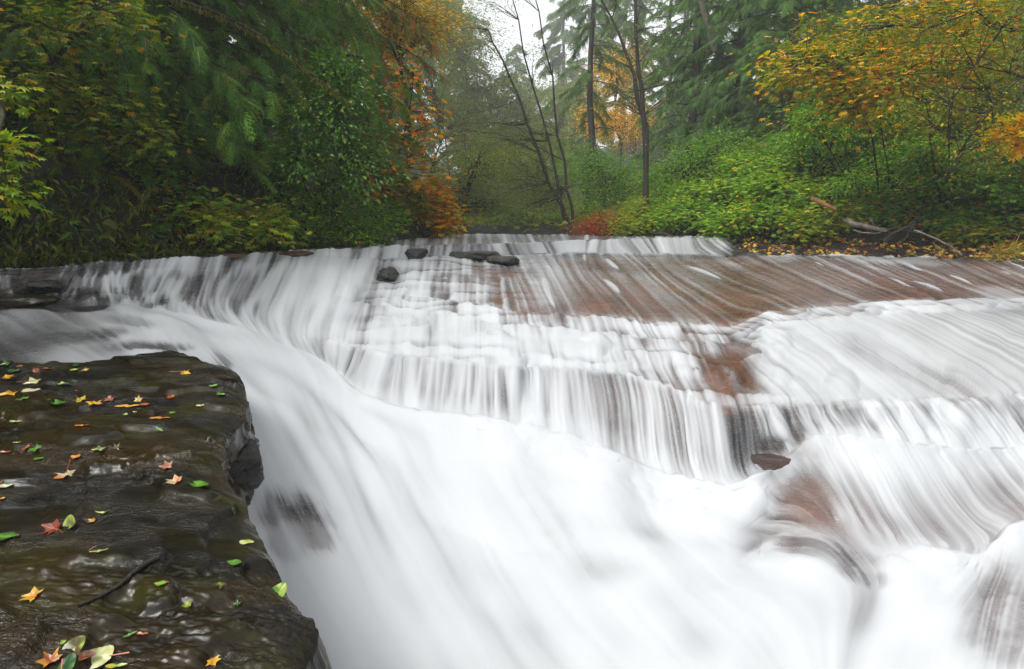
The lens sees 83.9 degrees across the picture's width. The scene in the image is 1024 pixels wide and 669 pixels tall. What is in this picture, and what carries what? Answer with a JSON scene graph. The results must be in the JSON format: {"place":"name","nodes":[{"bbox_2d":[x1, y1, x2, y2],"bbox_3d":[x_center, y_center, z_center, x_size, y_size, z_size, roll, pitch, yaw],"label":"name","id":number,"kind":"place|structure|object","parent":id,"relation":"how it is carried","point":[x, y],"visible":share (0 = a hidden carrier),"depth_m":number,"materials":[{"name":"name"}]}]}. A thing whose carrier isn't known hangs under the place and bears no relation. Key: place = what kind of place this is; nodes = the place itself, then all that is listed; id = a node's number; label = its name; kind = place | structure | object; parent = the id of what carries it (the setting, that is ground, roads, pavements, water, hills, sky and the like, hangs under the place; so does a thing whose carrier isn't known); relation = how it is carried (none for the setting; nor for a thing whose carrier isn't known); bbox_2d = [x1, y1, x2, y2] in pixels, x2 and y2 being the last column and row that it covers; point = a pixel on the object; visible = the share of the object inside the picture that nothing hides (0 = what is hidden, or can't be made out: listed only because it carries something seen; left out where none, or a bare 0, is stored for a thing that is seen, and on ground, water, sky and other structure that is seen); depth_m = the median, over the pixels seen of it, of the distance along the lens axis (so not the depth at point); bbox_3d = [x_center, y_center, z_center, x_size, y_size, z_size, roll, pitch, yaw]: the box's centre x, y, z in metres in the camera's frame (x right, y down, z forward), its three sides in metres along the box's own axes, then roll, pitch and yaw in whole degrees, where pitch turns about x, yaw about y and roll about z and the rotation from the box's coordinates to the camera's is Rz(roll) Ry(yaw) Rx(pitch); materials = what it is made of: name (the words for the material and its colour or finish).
{"place":"outdoors","nodes":[
{"label":"outdoors","id":0,"kind":"place"},
{"bbox_2d":[0,234,733,269],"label":"river","id":1,"kind":"structure","parent":0,"point":[421,241],"depth_m":14.21,"materials":[{"name":"grey liquid"}]},
{"bbox_2d":[0,235,1023,662],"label":"river bed","id":2,"kind":"object","parent":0,"point":[670,287],"visible":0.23,"depth_m":7.02,"materials":[{"name":"stone"}]},
{"bbox_2d":[376,267,398,283],"bbox_3d":[-1.846,-0.829,8.586,0.342,0.364,0.494,5,12,23],"label":"rock","id":3,"kind":"object","parent":2,"relation":"on","point":[388,275],"visible":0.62,"depth_m":8.41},
{"bbox_2d":[405,248,427,259],"bbox_3d":[-1.751,-1.371,10.278,0.468,0.368,0.598,0,11,0],"label":"rock","id":4,"kind":"object","parent":2,"relation":"on","point":[416,253],"visible":0.47,"depth_m":10.05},
{"bbox_2d":[444,251,500,262],"bbox_3d":[-0.791,-1.438,10.704,1.180,0.256,0.746,0,11,0],"label":"rock","id":5,"kind":"object","parent":2,"relation":"on","point":[477,256],"visible":0.55,"depth_m":10.39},
{"bbox_2d":[485,255,519,265],"bbox_3d":[-0.190,-1.299,10.207,0.652,0.207,0.677,8,14,33],"label":"rock","id":6,"kind":"object","parent":2,"relation":"on","point":[503,260],"visible":0.86,"depth_m":9.94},
{"bbox_2d":[84,237,1023,553],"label":"waterfall","id":7,"kind":"structure","parent":2,"relation":"on","point":[872,361],"depth_m":4.99,"materials":[{"name":"grey liquid"}]},
{"bbox_2d":[741,444,799,479],"bbox_3d":[1.804,0.912,3.959,0.445,0.263,0.429,0,11,0],"label":"rock","id":8,"kind":"object","parent":2,"relation":"on","point":[769,459],"visible":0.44,"depth_m":3.82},
{"bbox_2d":[738,236,1023,261],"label":"leaf litter","id":9,"kind":"object","parent":2,"relation":"on","point":[891,246],"visible":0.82,"depth_m":12.63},
{"bbox_2d":[978,235,1023,262],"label":"grass tuft","id":10,"kind":"object","parent":2,"relation":"on","point":[1000,249],"visible":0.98,"depth_m":10.94,"materials":[{"name":"yellow plant"}]},
{"bbox_2d":[0,0,1023,269],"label":"ground","id":11,"kind":"structure","parent":0,"point":[416,230],"depth_m":11.06,"materials":[{"name":"plant"}]},
{"bbox_2d":[0,75,59,221],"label":"maple branch","id":12,"kind":"object","parent":11,"relation":"on","point":[9,197],"visible":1,"depth_m":4.16,"materials":[{"name":"green plant"}]},
{"bbox_2d":[0,0,161,174],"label":"hemlock sapling","id":13,"kind":"object","parent":11,"relation":"on","point":[22,124],"visible":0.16,"depth_m":7.89,"materials":[{"name":"green plant"}]},
{"bbox_2d":[0,0,161,102],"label":"hemlock tree","id":14,"kind":"object","parent":11,"relation":"on","point":[31,4],"visible":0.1,"depth_m":7.49,"materials":[{"name":"green plant"}]},
{"bbox_2d":[1,0,166,84],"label":"hemlock tree","id":15,"kind":"object","parent":11,"relation":"on","point":[112,1],"visible":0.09,"depth_m":8.44,"materials":[{"name":"green plant"}]},
{"bbox_2d":[50,137,156,237],"bbox_3d":[-5.661,-2.020,7.659,1.425,1.559,0.584,1,11,6],"label":"mossy branch","id":16,"kind":"object","parent":11,"relation":"on","point":[140,202],"visible":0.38,"depth_m":7.70,"materials":[{"name":"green plant"}]},
{"bbox_2d":[64,156,148,202],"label":"mossy branch","id":17,"kind":"object","parent":11,"relation":"on","point":[124,180],"visible":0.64,"depth_m":7.74,"materials":[{"name":"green plant"}]},
{"bbox_2d":[0,0,220,171],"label":"vine maple","id":18,"kind":"object","parent":11,"relation":"on","point":[108,104],"visible":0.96,"depth_m":6.84,"materials":[{"name":"green plant"}]},
{"bbox_2d":[0,0,221,194],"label":"hemlock sapling","id":19,"kind":"object","parent":11,"relation":"on","point":[185,158],"visible":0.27,"depth_m":8.12,"materials":[{"name":"green plant"}]},
{"bbox_2d":[59,118,234,188],"bbox_3d":[-6.215,-2.568,9.143,3.214,1.840,2.264,0,11,0],"label":"bank thicket","id":20,"kind":"object","parent":11,"relation":"on","point":[167,154],"visible":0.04,"depth_m":9.12,"materials":[{"name":"green plant"}]},
{"bbox_2d":[0,350,331,668],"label":"rock ledge","id":21,"kind":"object","parent":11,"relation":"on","point":[188,533],"visible":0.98,"depth_m":2.09,"materials":[{"name":"stone"}]},
{"bbox_2d":[62,635,85,651],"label":"fallen leaf","id":22,"kind":"object","parent":21,"relation":"on","point":[75,644],"visible":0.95,"depth_m":1.43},
{"bbox_2d":[90,645,129,668],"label":"fallen leaf","id":23,"kind":"object","parent":21,"relation":"on","point":[103,655],"visible":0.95,"depth_m":1.43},
{"bbox_2d":[77,555,160,606],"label":"twig","id":24,"kind":"object","parent":21,"relation":"on","point":[137,569],"visible":1,"depth_m":1.70,"materials":[{"name":"wood"}]},
{"bbox_2d":[230,438,264,491],"bbox_3d":[-1.511,0.726,3.145,0.248,0.272,0.279,-6,13,-28],"label":"rock","id":25,"kind":"object","parent":21,"relation":"on","point":[246,470],"visible":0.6,"depth_m":3.08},
{"bbox_2d":[2,0,340,195],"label":"cedar tree","id":26,"kind":"object","parent":11,"relation":"on","point":[198,43],"visible":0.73,"depth_m":8.55,"materials":[{"name":"green plant"}]},
{"bbox_2d":[171,0,352,107],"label":"mossy branch","id":27,"kind":"object","parent":26,"relation":"attached to","point":[238,24],"visible":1,"depth_m":8.14,"materials":[{"name":"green plant"}]},
{"bbox_2d":[113,163,340,252],"bbox_3d":[-4.480,-1.902,8.616,3.535,1.608,2.086,0,11,0],"label":"vine maple","id":28,"kind":"object","parent":11,"relation":"on","point":[257,228],"visible":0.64,"depth_m":8.49,"materials":[{"name":"green plant"}]},
{"bbox_2d":[173,134,306,199],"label":"bank thicket","id":29,"kind":"object","parent":11,"relation":"on","point":[249,175],"visible":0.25,"depth_m":9.97,"materials":[{"name":"green plant"}]},
{"bbox_2d":[202,198,280,218],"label":"mossy branch","id":30,"kind":"object","parent":11,"relation":"on","point":[263,212],"visible":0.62,"depth_m":8.47,"materials":[{"name":"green plant"}]},
{"bbox_2d":[88,0,411,180],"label":"cedar tree","id":31,"kind":"object","parent":11,"relation":"on","point":[353,14],"visible":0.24,"depth_m":10.57,"materials":[{"name":"green plant"}]},
{"bbox_2d":[198,0,455,174],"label":"cedar tree","id":32,"kind":"object","parent":11,"relation":"on","point":[400,13],"visible":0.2,"depth_m":13.87,"materials":[{"name":"green plant"}]},
{"bbox_2d":[241,33,426,226],"bbox_3d":[-2.944,-3.187,9.390,2.561,3.125,2.822,9,14,37],"label":"rhododendron shrub","id":33,"kind":"object","parent":11,"relation":"on","point":[302,162],"visible":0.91,"depth_m":9.17,"materials":[{"name":"green plant"}]},
{"bbox_2d":[248,169,431,249],"bbox_3d":[-2.997,-2.221,10.286,3.777,1.961,2.385,-11,16,-43],"label":"salal shrub","id":34,"kind":"object","parent":11,"relation":"on","point":[370,232],"visible":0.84,"depth_m":10.04,"materials":[{"name":"green plant"}]},
{"bbox_2d":[338,62,461,234],"bbox_3d":[-3.117,-4.456,13.613,3.773,4.167,3.228,0,11,0],"label":"vine maple","id":35,"kind":"object","parent":11,"relation":"on","point":[409,198],"visible":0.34,"depth_m":13.47,"materials":[{"name":"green plant"}]},
{"bbox_2d":[335,37,465,216],"bbox_3d":[-2.537,-4.344,12.445,2.995,3.969,2.546,0,11,0],"label":"vine maple","id":36,"kind":"object","parent":11,"relation":"on","point":[413,136],"visible":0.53,"depth_m":12.61,"materials":[{"name":"green plant"}]},
{"bbox_2d":[342,0,499,191],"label":"broadleaf tree","id":37,"kind":"object","parent":11,"relation":"on","point":[420,16],"visible":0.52,"depth_m":16.66,"materials":[{"name":"orange plant"}]},
{"bbox_2d":[386,0,466,172],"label":"hemlock tree","id":38,"kind":"object","parent":11,"relation":"on","point":[429,144],"visible":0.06,"depth_m":64.23,"materials":[{"name":"green plant"}]},
{"bbox_2d":[398,173,475,238],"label":"orange shrub","id":39,"kind":"object","parent":11,"relation":"on","point":[439,220],"visible":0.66,"depth_m":14.47,"materials":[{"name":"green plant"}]},
{"bbox_2d":[375,0,506,181],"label":"broadleaf tree","id":40,"kind":"object","parent":11,"relation":"on","point":[450,63],"visible":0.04,"depth_m":69.84,"materials":[{"name":"orange plant"}]},
{"bbox_2d":[366,0,545,207],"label":"broadleaf tree","id":41,"kind":"object","parent":11,"relation":"on","point":[440,118],"visible":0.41,"depth_m":39.90,"materials":[{"name":"green plant"}]},
{"bbox_2d":[424,0,504,171],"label":"hemlock tree","id":42,"kind":"object","parent":11,"relation":"on","point":[458,6],"visible":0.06,"depth_m":100.56,"materials":[{"name":"green plant"}]},
{"bbox_2d":[404,119,555,221],"bbox_3d":[-1.928,-6.063,23.867,7.809,5.188,6.363,0,11,0],"label":"broadleaf tree","id":43,"kind":"object","parent":11,"relation":"on","point":[465,192],"visible":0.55,"depth_m":23.57,"materials":[{"name":"green plant"}]},
{"bbox_2d":[399,0,563,179],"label":"broadleaf tree","id":44,"kind":"object","parent":11,"relation":"on","point":[467,56],"visible":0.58,"depth_m":53.67,"materials":[{"name":"green plant"}]},
{"bbox_2d":[416,33,567,200],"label":"broadleaf tree","id":45,"kind":"object","parent":11,"relation":"on","point":[513,118],"visible":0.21,"depth_m":56.47,"materials":[{"name":"green plant"}]},
{"bbox_2d":[168,0,839,194],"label":"distant trunks","id":46,"kind":"object","parent":11,"relation":"on","point":[685,14],"visible":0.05,"depth_m":50.09,"materials":[{"name":"grey plant"}]},
{"bbox_2d":[442,7,570,224],"bbox_3d":[-0.538,-7.342,19.455,5.295,7.523,3.709,0,11,0],"label":"alder tree","id":47,"kind":"object","parent":11,"relation":"on","point":[547,179],"visible":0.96,"depth_m":19.33,"materials":[{"name":"green plant"}]},
{"bbox_2d":[41,0,975,195],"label":"distant woods","id":48,"kind":"object","parent":11,"relation":"on","point":[683,98],"visible":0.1,"depth_m":52.50,"materials":[{"name":"green plant"}]},
{"bbox_2d":[0,0,1023,270],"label":"undergrowth","id":49,"kind":"object","parent":11,"relation":"on","point":[12,258],"visible":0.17,"depth_m":8.17,"materials":[{"name":"green plant"}]},
{"bbox_2d":[475,43,550,179],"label":"hemlock tree","id":50,"kind":"object","parent":11,"relation":"on","point":[515,61],"visible":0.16,"depth_m":129.27,"materials":[{"name":"green plant"}]},
{"bbox_2d":[449,0,595,224],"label":"alder tree","id":51,"kind":"object","parent":11,"relation":"on","point":[547,138],"visible":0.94,"depth_m":19.22,"materials":[{"name":"green plant"}]},
{"bbox_2d":[464,0,590,224],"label":"alder tree","id":52,"kind":"object","parent":11,"relation":"on","point":[563,159],"visible":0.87,"depth_m":19.55,"materials":[{"name":"green plant"}]},
{"bbox_2d":[454,111,606,216],"bbox_3d":[1.049,-7.701,28.110,7.656,6.391,8.107,-7,13,-31],"label":"broadleaf tree","id":53,"kind":"object","parent":11,"relation":"on","point":[525,171],"visible":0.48,"depth_m":27.80,"materials":[{"name":"green plant"}]},
{"bbox_2d":[489,206,576,224],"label":"green shrub","id":54,"kind":"object","parent":11,"relation":"on","point":[519,219],"visible":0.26,"depth_m":20.15,"materials":[{"name":"green plant"}]},
{"bbox_2d":[532,0,588,160],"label":"hemlock tree","id":55,"kind":"object","parent":11,"relation":"on","point":[558,24],"visible":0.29,"depth_m":106.81,"materials":[{"name":"green plant"}]},
{"bbox_2d":[522,61,617,197],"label":"broadleaf tree","id":56,"kind":"object","parent":11,"relation":"on","point":[558,93],"visible":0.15,"depth_m":78.89,"materials":[{"name":"green plant"}]},
{"bbox_2d":[542,0,638,207],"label":"hemlock tree","id":57,"kind":"object","parent":11,"relation":"on","point":[591,94],"visible":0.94,"depth_m":28.18,"materials":[{"name":"green plant"}]},
{"bbox_2d":[548,0,636,151],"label":"hemlock tree","id":58,"kind":"object","parent":11,"relation":"on","point":[597,30],"visible":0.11,"depth_m":87.36,"materials":[{"name":"green plant"}]},
{"bbox_2d":[558,206,633,236],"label":"russet shrub","id":59,"kind":"object","parent":11,"relation":"on","point":[592,229],"visible":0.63,"depth_m":17.25,"materials":[{"name":"red plant"}]},
{"bbox_2d":[530,132,672,215],"bbox_3d":[4.490,-6.463,24.803,6.512,4.580,6.087,-11,15,-42],"label":"broadleaf tree","id":60,"kind":"object","parent":11,"relation":"on","point":[599,170],"visible":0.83,"depth_m":24.55,"materials":[{"name":"green plant"}]},
{"bbox_2d":[549,29,679,172],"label":"broadleaf tree","id":61,"kind":"object","parent":11,"relation":"on","point":[616,122],"visible":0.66,"depth_m":43.64,"materials":[{"name":"orange plant"}]},
{"bbox_2d":[580,0,662,153],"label":"hemlock tree","id":62,"kind":"object","parent":11,"relation":"on","point":[626,2],"visible":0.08,"depth_m":73.71,"materials":[{"name":"green plant"}]},
{"bbox_2d":[581,0,675,155],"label":"hemlock tree","id":63,"kind":"object","parent":11,"relation":"on","point":[619,17],"visible":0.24,"depth_m":57.37,"materials":[{"name":"green plant"}]},
{"bbox_2d":[600,191,668,237],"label":"yellow shrub","id":64,"kind":"object","parent":11,"relation":"on","point":[630,225],"visible":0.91,"depth_m":16.40,"materials":[{"name":"green plant"}]},
{"bbox_2d":[558,0,711,233],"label":"alder tree","id":65,"kind":"object","parent":11,"relation":"on","point":[640,103],"visible":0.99,"depth_m":16.43,"materials":[{"name":"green plant"}]},
{"bbox_2d":[622,0,702,147],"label":"conifer tree","id":66,"kind":"object","parent":11,"relation":"on","point":[669,24],"visible":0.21,"depth_m":48.54,"materials":[{"name":"green plant"}]},
{"bbox_2d":[628,189,732,237],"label":"salmonberry shrub","id":67,"kind":"object","parent":11,"relation":"on","point":[662,221],"visible":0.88,"depth_m":16.16,"materials":[{"name":"green plant"}]},
{"bbox_2d":[601,112,784,215],"bbox_3d":[6.041,-5.342,19.072,6.101,3.996,5.314,0,11,0],"label":"shrub","id":68,"kind":"object","parent":11,"relation":"on","point":[685,172],"visible":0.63,"depth_m":18.71,"materials":[{"name":"green plant"}]},
{"bbox_2d":[626,0,768,187],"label":"conifer tree","id":69,"kind":"object","parent":11,"relation":"on","point":[698,69],"visible":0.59,"depth_m":23.06,"materials":[{"name":"green plant"}]},
{"bbox_2d":[650,161,762,210],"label":"salmonberry shrub","id":70,"kind":"object","parent":11,"relation":"on","point":[695,191],"visible":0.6,"depth_m":16.62,"materials":[{"name":"green plant"}]},
{"bbox_2d":[664,0,813,167],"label":"conifer tree","id":71,"kind":"object","parent":11,"relation":"on","point":[739,41],"visible":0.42,"depth_m":22.05,"materials":[{"name":"green plant"}]},
{"bbox_2d":[698,0,717,52],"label":"snag","id":72,"kind":"object","parent":71,"relation":"attached to","point":[705,17],"visible":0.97,"depth_m":20.91,"materials":[{"name":"grey plant"}]},
{"bbox_2d":[691,134,810,177],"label":"green shrub","id":73,"kind":"object","parent":11,"relation":"on","point":[750,150],"visible":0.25,"depth_m":17.79,"materials":[{"name":"green plant"}]},
{"bbox_2d":[681,192,822,244],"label":"salmonberry shrub","id":74,"kind":"object","parent":11,"relation":"on","point":[733,225],"visible":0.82,"depth_m":14.64,"materials":[{"name":"green plant"}]},
{"bbox_2d":[710,146,825,187],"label":"salmonberry shrub","id":75,"kind":"object","parent":11,"relation":"on","point":[740,165],"visible":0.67,"depth_m":16.16,"materials":[{"name":"green plant"}]},
{"bbox_2d":[723,162,843,226],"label":"salmonberry shrub","id":76,"kind":"object","parent":11,"relation":"on","point":[774,188],"visible":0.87,"depth_m":14.66,"materials":[{"name":"green plant"}]},
{"bbox_2d":[690,0,891,152],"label":"conifer tree","id":77,"kind":"object","parent":11,"relation":"on","point":[793,6],"visible":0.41,"depth_m":19.79,"materials":[{"name":"green plant"}]},
{"bbox_2d":[754,115,880,175],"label":"elderberry shrub","id":78,"kind":"object","parent":11,"relation":"on","point":[819,155],"visible":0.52,"depth_m":15.66,"materials":[{"name":"green plant"}]},
{"bbox_2d":[758,187,896,244],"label":"shrub","id":79,"kind":"object","parent":11,"relation":"on","point":[816,224],"visible":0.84,"depth_m":13.69,"materials":[{"name":"green plant"}]},
{"bbox_2d":[743,0,912,110],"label":"tree","id":80,"kind":"object","parent":11,"relation":"on","point":[847,8],"visible":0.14,"depth_m":23.86,"materials":[{"name":"green plant"}]},
{"bbox_2d":[726,0,953,193],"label":"vine maple","id":81,"kind":"object","parent":11,"relation":"on","point":[788,78],"visible":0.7,"depth_m":11.35,"materials":[{"name":"yellow plant"}]},
{"bbox_2d":[764,96,933,178],"bbox_3d":[8.462,-4.946,14.494,4.612,2.293,2.745,0,11,0],"label":"elderberry shrub","id":82,"kind":"object","parent":11,"relation":"on","point":[820,134],"visible":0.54,"depth_m":14.35,"materials":[{"name":"green plant"}]},
{"bbox_2d":[762,0,967,107],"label":"olive shrub","id":83,"kind":"object","parent":11,"relation":"on","point":[822,29],"visible":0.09,"depth_m":15.72,"materials":[{"name":"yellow plant"}]},
{"bbox_2d":[843,217,886,233],"bbox_3d":[7.466,-2.315,12.046,0.838,0.358,0.429,7,13,32],"label":"fallen log","id":84,"kind":"object","parent":11,"relation":"on","point":[848,221],"visible":0.95,"depth_m":12.11,"materials":[{"name":"wood"}]},
{"bbox_2d":[798,126,951,207],"bbox_3d":[8.884,-4.018,13.924,3.425,2.061,2.894,0,11,0],"label":"elderberry shrub","id":85,"kind":"object","parent":11,"relation":"on","point":[841,185],"visible":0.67,"depth_m":13.64,"materials":[{"name":"green plant"}]},
{"bbox_2d":[780,0,985,101],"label":"tree","id":86,"kind":"object","parent":11,"relation":"on","point":[837,3],"visible":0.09,"depth_m":20.06,"materials":[{"name":"green plant"}]},
{"bbox_2d":[769,0,1023,192],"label":"overhanging alder","id":87,"kind":"object","parent":11,"relation":"on","point":[873,28],"visible":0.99,"depth_m":6.07,"materials":[{"name":"yellow plant"}]},
{"bbox_2d":[825,180,972,231],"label":"dark shrub","id":88,"kind":"object","parent":11,"relation":"on","point":[891,205],"visible":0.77,"depth_m":12.94,"materials":[{"name":"green plant"}]},
{"bbox_2d":[879,213,921,242],"bbox_3d":[7.825,-2.131,11.412,0.803,0.610,0.274,6,13,27],"label":"driftwood","id":89,"kind":"object","parent":11,"relation":"on","point":[890,236],"visible":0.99,"depth_m":11.42,"materials":[{"name":"wood"}]},
{"bbox_2d":[846,85,979,161],"bbox_3d":[10.105,-5.242,14.316,4.618,2.266,2.552,-3,12,-17],"label":"olive shrub","id":90,"kind":"object","parent":11,"relation":"on","point":[902,133],"visible":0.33,"depth_m":14.04,"materials":[{"name":"green plant"}]},
{"bbox_2d":[825,0,1021,201],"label":"vine maple","id":91,"kind":"object","parent":11,"relation":"on","point":[889,87],"visible":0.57,"depth_m":10.19,"materials":[{"name":"yellow plant"}]},
{"bbox_2d":[835,73,1023,148],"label":"olive shrub","id":92,"kind":"object","parent":11,"relation":"on","point":[943,116],"visible":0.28,"depth_m":14.19,"materials":[{"name":"green plant"}]},
{"bbox_2d":[862,120,1023,209],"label":"dark shrub","id":93,"kind":"object","parent":11,"relation":"on","point":[922,162],"visible":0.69,"depth_m":12.18,"materials":[{"name":"green plant"}]},
{"bbox_2d":[884,0,1023,99],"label":"olive shrub","id":94,"kind":"object","parent":11,"relation":"on","point":[1021,2],"visible":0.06,"depth_m":15.21,"materials":[{"name":"yellow plant"}]},
{"bbox_2d":[908,194,1023,244],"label":"dark shrub","id":95,"kind":"object","parent":11,"relation":"on","point":[949,217],"visible":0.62,"depth_m":12.03,"materials":[{"name":"green plant"}]},
{"bbox_2d":[916,205,1023,250],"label":"dark shrub","id":96,"kind":"object","parent":11,"relation":"on","point":[967,237],"visible":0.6,"depth_m":11.73,"materials":[{"name":"green plant"}]},
{"bbox_2d":[937,8,1023,137],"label":"olive shrub","id":97,"kind":"object","parent":11,"relation":"on","point":[1006,87],"visible":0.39,"depth_m":13.30,"materials":[{"name":"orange plant"}]},
{"bbox_2d":[941,133,1023,231],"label":"dark shrub","id":98,"kind":"object","parent":11,"relation":"on","point":[1014,190],"visible":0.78,"depth_m":11.60,"materials":[{"name":"green plant"}]},
{"bbox_2d":[59,302,1023,668],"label":"stream","id":99,"kind":"structure","parent":0,"point":[467,542],"depth_m":3.21,"materials":[{"name":"grey liquid"}]},
{"bbox_2d":[0,295,60,306],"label":"rock","id":100,"kind":"object","parent":99,"relation":"on","point":[28,300],"visible":1,"depth_m":5.69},
{"bbox_2d":[13,280,65,294],"bbox_3d":[-5.080,-0.500,6.131,0.472,0.162,0.388,0,11,0],"label":"rock","id":101,"kind":"object","parent":99,"relation":"in","point":[42,287],"visible":1,"depth_m":6.03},
{"bbox_2d":[229,0,916,186],"label":"sky","id":102,"kind":"structure","parent":0,"point":[528,16],"materials":[{"name":"white"}]},
{"bbox_2d":[972,110,1023,162],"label":"maple branch","id":103,"kind":"object","parent":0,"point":[1018,119],"visible":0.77,"depth_m":6.27,"materials":[{"name":"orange plant"}]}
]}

